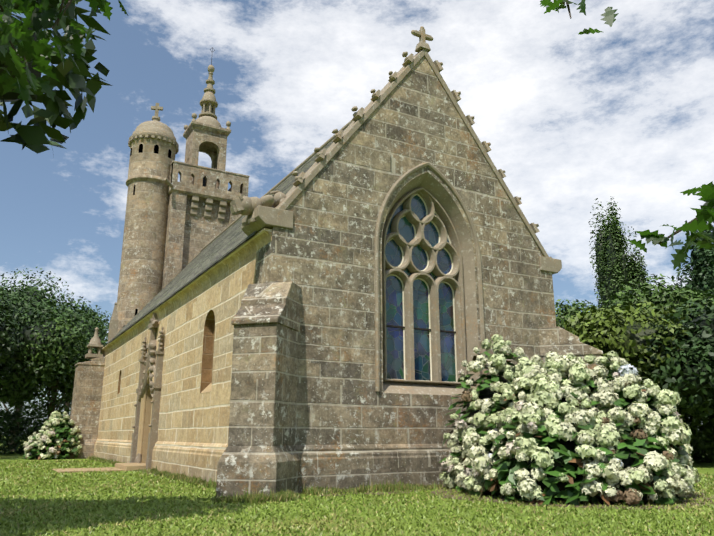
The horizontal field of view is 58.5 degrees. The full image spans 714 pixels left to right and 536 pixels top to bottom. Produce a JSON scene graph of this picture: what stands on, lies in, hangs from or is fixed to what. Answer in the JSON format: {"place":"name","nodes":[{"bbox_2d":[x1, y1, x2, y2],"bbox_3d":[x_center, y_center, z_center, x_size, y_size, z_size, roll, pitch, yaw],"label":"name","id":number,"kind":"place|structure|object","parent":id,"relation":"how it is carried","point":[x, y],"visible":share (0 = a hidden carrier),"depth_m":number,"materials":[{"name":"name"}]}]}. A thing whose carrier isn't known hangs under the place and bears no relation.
{"place":"outdoors","nodes":[
{"label":"outdoors","id":0,"kind":"place"},
{"bbox_2d":[52,467,124,472],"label":"flagstone path","id":1,"kind":"structure","parent":0,"point":[70,470],"depth_m":19.08,"materials":[{"name":"beige stone"}]},
{"bbox_2d":[164,178,173,187],"bbox_3d":[-9.260,-4.173,31.428,0.169,0.322,0.770,-4,-15,14],"label":"gargoyle","id":2,"kind":"object","parent":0,"point":[167,181],"visible":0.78,"depth_m":31.32,"materials":[{"name":"beige stone"}]},
{"bbox_2d":[0,438,713,535],"bbox_3d":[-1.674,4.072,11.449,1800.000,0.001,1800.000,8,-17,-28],"label":"ground","id":3,"kind":"structure","parent":0,"point":[702,467],"depth_m":8.72,"materials":[{"name":"green plant"}]},
{"bbox_2d":[0,306,23,365],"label":"tree","id":4,"kind":"object","parent":3,"relation":"on","point":[4,334],"visible":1,"depth_m":30.98,"materials":[{"name":"green plant"}]},
{"bbox_2d":[0,403,70,454],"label":"hedge","id":5,"kind":"object","parent":3,"relation":"on","point":[8,438],"visible":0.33,"depth_m":36.52,"materials":[{"name":"green plant"}]},
{"bbox_2d":[0,387,70,445],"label":"hedge","id":6,"kind":"object","parent":3,"relation":"on","point":[29,409],"depth_m":66.53,"materials":[{"name":"green plant"}]},
{"bbox_2d":[0,317,96,418],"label":"tree","id":7,"kind":"object","parent":3,"relation":"on","point":[12,396],"depth_m":34.39,"materials":[{"name":"green plant"}]},
{"bbox_2d":[0,282,101,391],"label":"tree","id":8,"kind":"object","parent":3,"relation":"on","point":[18,356],"depth_m":34.36,"materials":[{"name":"green plant"}]},
{"bbox_2d":[23,411,81,459],"bbox_3d":[-13.524,7.538,28.673,2.615,2.228,2.556,8,-17,-28],"label":"hydrangea bush","id":9,"kind":"object","parent":3,"relation":"on","point":[48,433],"depth_m":28.07,"materials":[{"name":"white plant"}]},
{"bbox_2d":[0,266,107,450],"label":"tree","id":10,"kind":"object","parent":3,"relation":"on","point":[27,294],"depth_m":43.41,"materials":[{"name":"green plant"}]},
{"bbox_2d":[0,0,112,154],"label":"oak tree","id":11,"kind":"object","parent":3,"relation":"on","point":[71,77],"visible":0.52,"depth_m":7.80,"materials":[{"name":"green plant"}]},
{"bbox_2d":[3,305,111,414],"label":"tree","id":12,"kind":"object","parent":3,"relation":"on","point":[105,328],"depth_m":52.47,"materials":[{"name":"green plant"}]},
{"bbox_2d":[66,357,105,458],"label":"buttress","id":13,"kind":"structure","parent":3,"relation":"on","point":[86,398],"depth_m":29.38,"materials":[{"name":"stone"}]},
{"bbox_2d":[85,327,102,358],"bbox_3d":[-12.545,3.579,30.576,0.720,1.470,0.720,8,-17,-28],"label":"pinnacle","id":14,"kind":"object","parent":13,"relation":"on","point":[95,341],"visible":0.98,"depth_m":30.35,"materials":[{"name":"beige stone"}]},
{"bbox_2d":[115,463,145,470],"bbox_3d":[-6.915,6.180,19.828,0.850,0.160,2.000,8,-17,-28],"label":"doorstep","id":15,"kind":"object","parent":3,"relation":"on","point":[131,466],"depth_m":19.04,"materials":[{"name":"beige stone"}]},
{"bbox_2d":[117,131,178,331],"bbox_3d":[-10.548,1.057,31.152,2.480,15.800,2.480,8,-17,-28],"label":"stair turret","id":16,"kind":"object","parent":3,"relation":"on","point":[143,252],"visible":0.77,"depth_m":31.13,"materials":[{"name":"stone"}]},
{"bbox_2d":[128,103,178,153],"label":"turret dome","id":17,"kind":"structure","parent":16,"relation":"on","point":[155,125],"depth_m":32.47,"materials":[{"name":"stone"}]},
{"bbox_2d":[93,439,227,481],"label":"plinth","id":18,"kind":"structure","parent":3,"relation":"on","point":[201,460],"depth_m":16.43,"materials":[{"name":"stone"}]},
{"bbox_2d":[97,252,255,462],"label":"wall","id":19,"kind":"structure","parent":18,"relation":"on","point":[198,329],"depth_m":16.99,"materials":[{"name":"stone"}]},
{"bbox_2d":[136,368,153,454],"bbox_3d":[-6.679,4.534,20.396,0.170,2.792,1.820,8,-17,-28],"label":"door","id":20,"kind":"structure","parent":19,"relation":"attached to","point":[141,425],"depth_m":20.84,"materials":[{"name":"wood"}]},
{"bbox_2d":[130,313,163,469],"bbox_3d":[-6.721,3.896,20.541,0.322,4.940,2.855,8,-17,-28],"label":"door surround","id":21,"kind":"object","parent":19,"relation":"attached to","point":[150,362],"depth_m":20.49,"materials":[{"name":"stone"}]},
{"bbox_2d":[117,383,211,394],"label":"blocked window sills","id":22,"kind":"structure","parent":19,"relation":"on","point":[208,388],"depth_m":15.57,"materials":[{"name":"stone"}]},
{"bbox_2d":[101,228,271,354],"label":"cornice","id":23,"kind":"structure","parent":19,"relation":"attached to","point":[253,244],"depth_m":16.43,"materials":[{"name":"stone"}]},
{"bbox_2d":[162,192,240,288],"bbox_3d":[-8.201,2.910,32.153,3.800,12.720,2.800,8,-17,-28],"label":"tower shaft","id":24,"kind":"object","parent":3,"relation":"on","point":[188,237],"visible":0.14,"depth_m":31.79,"materials":[{"name":"beige stone"}]},
{"bbox_2d":[190,196,226,220],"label":"corbels","id":25,"kind":"object","parent":24,"relation":"attached to","point":[222,205],"visible":1,"depth_m":32.55,"materials":[{"name":"beige stone"}]},
{"bbox_2d":[168,160,249,203],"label":"parapet","id":26,"kind":"structure","parent":24,"relation":"on","point":[239,183],"depth_m":32.62,"materials":[{"name":"beige stone"}]},
{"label":"tower platform floor","id":27,"kind":"structure","parent":24,"relation":"on","visible":0},
{"bbox_2d":[183,121,230,188],"bbox_3d":[-8.201,-5.463,34.342,2.160,4.090,1.820,8,-17,-28],"label":"bell chamber","id":28,"kind":"object","parent":27,"relation":"on","point":[210,140],"visible":0.71,"depth_m":34.13,"materials":[{"name":"stone"}]},
{"bbox_2d":[184,113,230,131],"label":"pinnacles","id":29,"kind":"object","parent":28,"relation":"on","point":[194,117],"visible":0.52,"depth_m":34.61,"materials":[{"name":"beige stone"}]},
{"bbox_2d":[196,65,220,126],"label":"spire","id":30,"kind":"structure","parent":28,"relation":"on","point":[208,105],"depth_m":35.01,"materials":[{"name":"beige stone"}]},
{"bbox_2d":[216,282,300,497],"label":"buttress","id":31,"kind":"structure","parent":3,"relation":"on","point":[260,451],"depth_m":11.37,"materials":[{"name":"stone"}]},
{"bbox_2d":[0,0,713,269],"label":"leaves","id":32,"kind":"object","parent":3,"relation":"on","point":[36,19],"depth_m":3.05,"materials":[{"name":"green plant"}]},
{"bbox_2d":[296,444,450,493],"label":"wall plinth","id":33,"kind":"structure","parent":3,"relation":"on","point":[346,466],"depth_m":12.51,"materials":[{"name":"grey stone"}]},
{"bbox_2d":[255,56,555,444],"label":"gable wall","id":34,"kind":"structure","parent":3,"relation":"on","point":[321,253],"depth_m":13.84,"materials":[{"name":"beige stone"}]},
{"bbox_2d":[241,205,292,236],"bbox_3d":[-1.863,-0.912,13.182,0.760,0.380,1.000,8,-17,-28],"label":"kneeler stone","id":35,"kind":"object","parent":34,"relation":"attached to","point":[267,217],"visible":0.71,"depth_m":12.79,"materials":[{"name":"stone"}]},
{"bbox_2d":[229,190,285,225],"bbox_3d":[-1.963,-1.266,13.071,0.822,0.874,1.182,-7,-16,26],"label":"gargoyle","id":36,"kind":"object","parent":35,"relation":"on","point":[244,205],"visible":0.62,"depth_m":12.82,"materials":[{"name":"stone"}]},
{"bbox_2d":[275,49,548,257],"bbox_3d":[1.444,-2.853,15.614,7.710,5.281,0.990,8,-17,-28],"label":"gable coping","id":37,"kind":"object","parent":34,"relation":"on","point":[316,168],"visible":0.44,"depth_m":15.23,"materials":[{"name":"beige stone"}]},
{"bbox_2d":[292,52,539,232],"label":"crockets","id":38,"kind":"object","parent":37,"relation":"on","point":[358,114],"visible":0.9,"depth_m":15.12,"materials":[{"name":"beige stone"}]},
{"bbox_2d":[411,26,432,52],"bbox_3d":[1.641,-5.758,16.008,0.660,0.698,0.253,8,-17,-28],"label":"stone cross","id":39,"kind":"object","parent":37,"relation":"on","point":[423,38],"visible":0.98,"depth_m":15.93,"materials":[{"name":"beige stone"}]},
{"bbox_2d":[382,188,466,384],"bbox_3d":[1.502,0.312,14.681,2.280,4.630,0.246,8,-17,-28],"label":"tracery window","id":40,"kind":"structure","parent":34,"relation":"attached to","point":[443,223],"depth_m":14.71,"materials":[{"name":"beige stone"}]},
{"bbox_2d":[385,195,455,381],"bbox_3d":[1.436,0.356,14.789,2.600,4.680,0.020,8,-17,-28],"label":"window glass","id":41,"kind":"object","parent":40,"relation":"in","point":[394,335],"visible":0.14,"depth_m":14.65,"materials":[{"name":"blue glass"}]},
{"bbox_2d":[386,325,455,332],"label":"window bars","id":42,"kind":"object","parent":40,"relation":"in","point":[420,328],"depth_m":14.48,"materials":[{"name":"black metal"}]},
{"bbox_2d":[388,194,456,381],"bbox_3d":[1.448,0.359,14.766,2.090,4.468,0.029,8,-17,-28],"label":"window tracery","id":43,"kind":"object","parent":40,"relation":"attached to","point":[399,278],"depth_m":14.80,"materials":[{"name":"beige stone"}]},
{"bbox_2d":[374,162,486,391],"bbox_3d":[1.677,0.093,14.416,2.960,5.400,0.080,8,-17,-28],"label":"window surround","id":44,"kind":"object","parent":34,"relation":"attached to","point":[403,177],"depth_m":14.54,"materials":[{"name":"stone"}]},
{"bbox_2d":[539,256,561,274],"bbox_3d":[4.750,0.030,16.786,0.760,0.380,1.000,8,-17,-28],"label":"kneeler stone","id":45,"kind":"object","parent":34,"relation":"attached to","point":[552,265],"visible":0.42,"depth_m":16.34,"materials":[{"name":"stone"}]},
{"bbox_2d":[113,465,713,508],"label":"bare soil strips","id":46,"kind":"object","parent":3,"relation":"on","point":[502,499],"visible":0.04,"depth_m":10.40,"materials":[{"name":"brown soil"}]},
{"bbox_2d":[439,334,700,505],"bbox_3d":[3.959,2.746,12.238,4.642,3.294,4.940,8,-17,-28],"label":"hydrangea bush","id":47,"kind":"object","parent":46,"relation":"on","point":[530,412],"depth_m":10.73,"materials":[{"name":"white plant"}]},
{"bbox_2d":[538,327,602,371],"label":"buttress","id":48,"kind":"structure","parent":3,"relation":"on","point":[560,341],"depth_m":15.45,"materials":[{"name":"stone"}]},
{"bbox_2d":[555,299,604,328],"bbox_3d":[12.928,5.258,38.126,9.430,6.377,7.168,19,-24,-51],"label":"tree","id":49,"kind":"object","parent":3,"relation":"on","point":[568,311],"visible":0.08,"depth_m":35.82,"materials":[{"name":"green plant"}]},
{"bbox_2d":[588,198,651,313],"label":"poplar tree","id":50,"kind":"object","parent":3,"relation":"on","point":[616,269],"depth_m":46.91,"materials":[{"name":"green plant"}]},
{"bbox_2d":[564,300,710,414],"bbox_3d":[9.770,4.434,24.231,8.464,5.964,8.080,8,-17,-28],"label":"bush","id":51,"kind":"object","parent":3,"relation":"on","point":[618,332],"depth_m":22.37,"materials":[{"name":"green plant"}]},
{"bbox_2d":[601,274,713,325],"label":"tree","id":52,"kind":"object","parent":3,"relation":"on","point":[668,296],"visible":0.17,"depth_m":28.52,"materials":[{"name":"green plant"}]},
{"bbox_2d":[629,298,713,416],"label":"tree","id":53,"kind":"object","parent":3,"relation":"on","point":[693,376],"visible":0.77,"depth_m":21.13,"materials":[{"name":"green plant"}]},
{"bbox_2d":[673,410,713,463],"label":"hedge","id":54,"kind":"object","parent":3,"relation":"on","point":[698,445],"visible":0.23,"depth_m":24.54,"materials":[{"name":"green plant"}]},
{"bbox_2d":[676,221,713,294],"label":"tree","id":55,"kind":"object","parent":3,"relation":"on","point":[701,276],"visible":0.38,"depth_m":39.13,"materials":[{"name":"green plant"}]},
{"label":"walls","id":56,"kind":"object","parent":3,"relation":"on","visible":0},
{"bbox_2d":[107,140,332,343],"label":"roof","id":57,"kind":"structure","parent":56,"relation":"on","point":[232,238],"depth_m":20.67,"materials":[{"name":"stone"}]},
{"bbox_2d":[108,303,118,343],"bbox_3d":[-11.091,2.509,29.093,0.340,1.950,0.340,8,-17,-28],"label":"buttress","id":58,"kind":"object","parent":57,"relation":"on","point":[113,326],"visible":0.94,"depth_m":28.93,"materials":[{"name":"stone"}]},
{"bbox_2d":[200,120,352,251],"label":"roof ridge","id":59,"kind":"structure","parent":57,"relation":"on","point":[291,172],"depth_m":22.59,"materials":[{"name":"stone"}]},
{"bbox_2d":[0,0,713,434],"label":"sky","id":60,"kind":"structure","parent":0,"point":[623,112],"materials":[{"name":"blue"}]}
]}

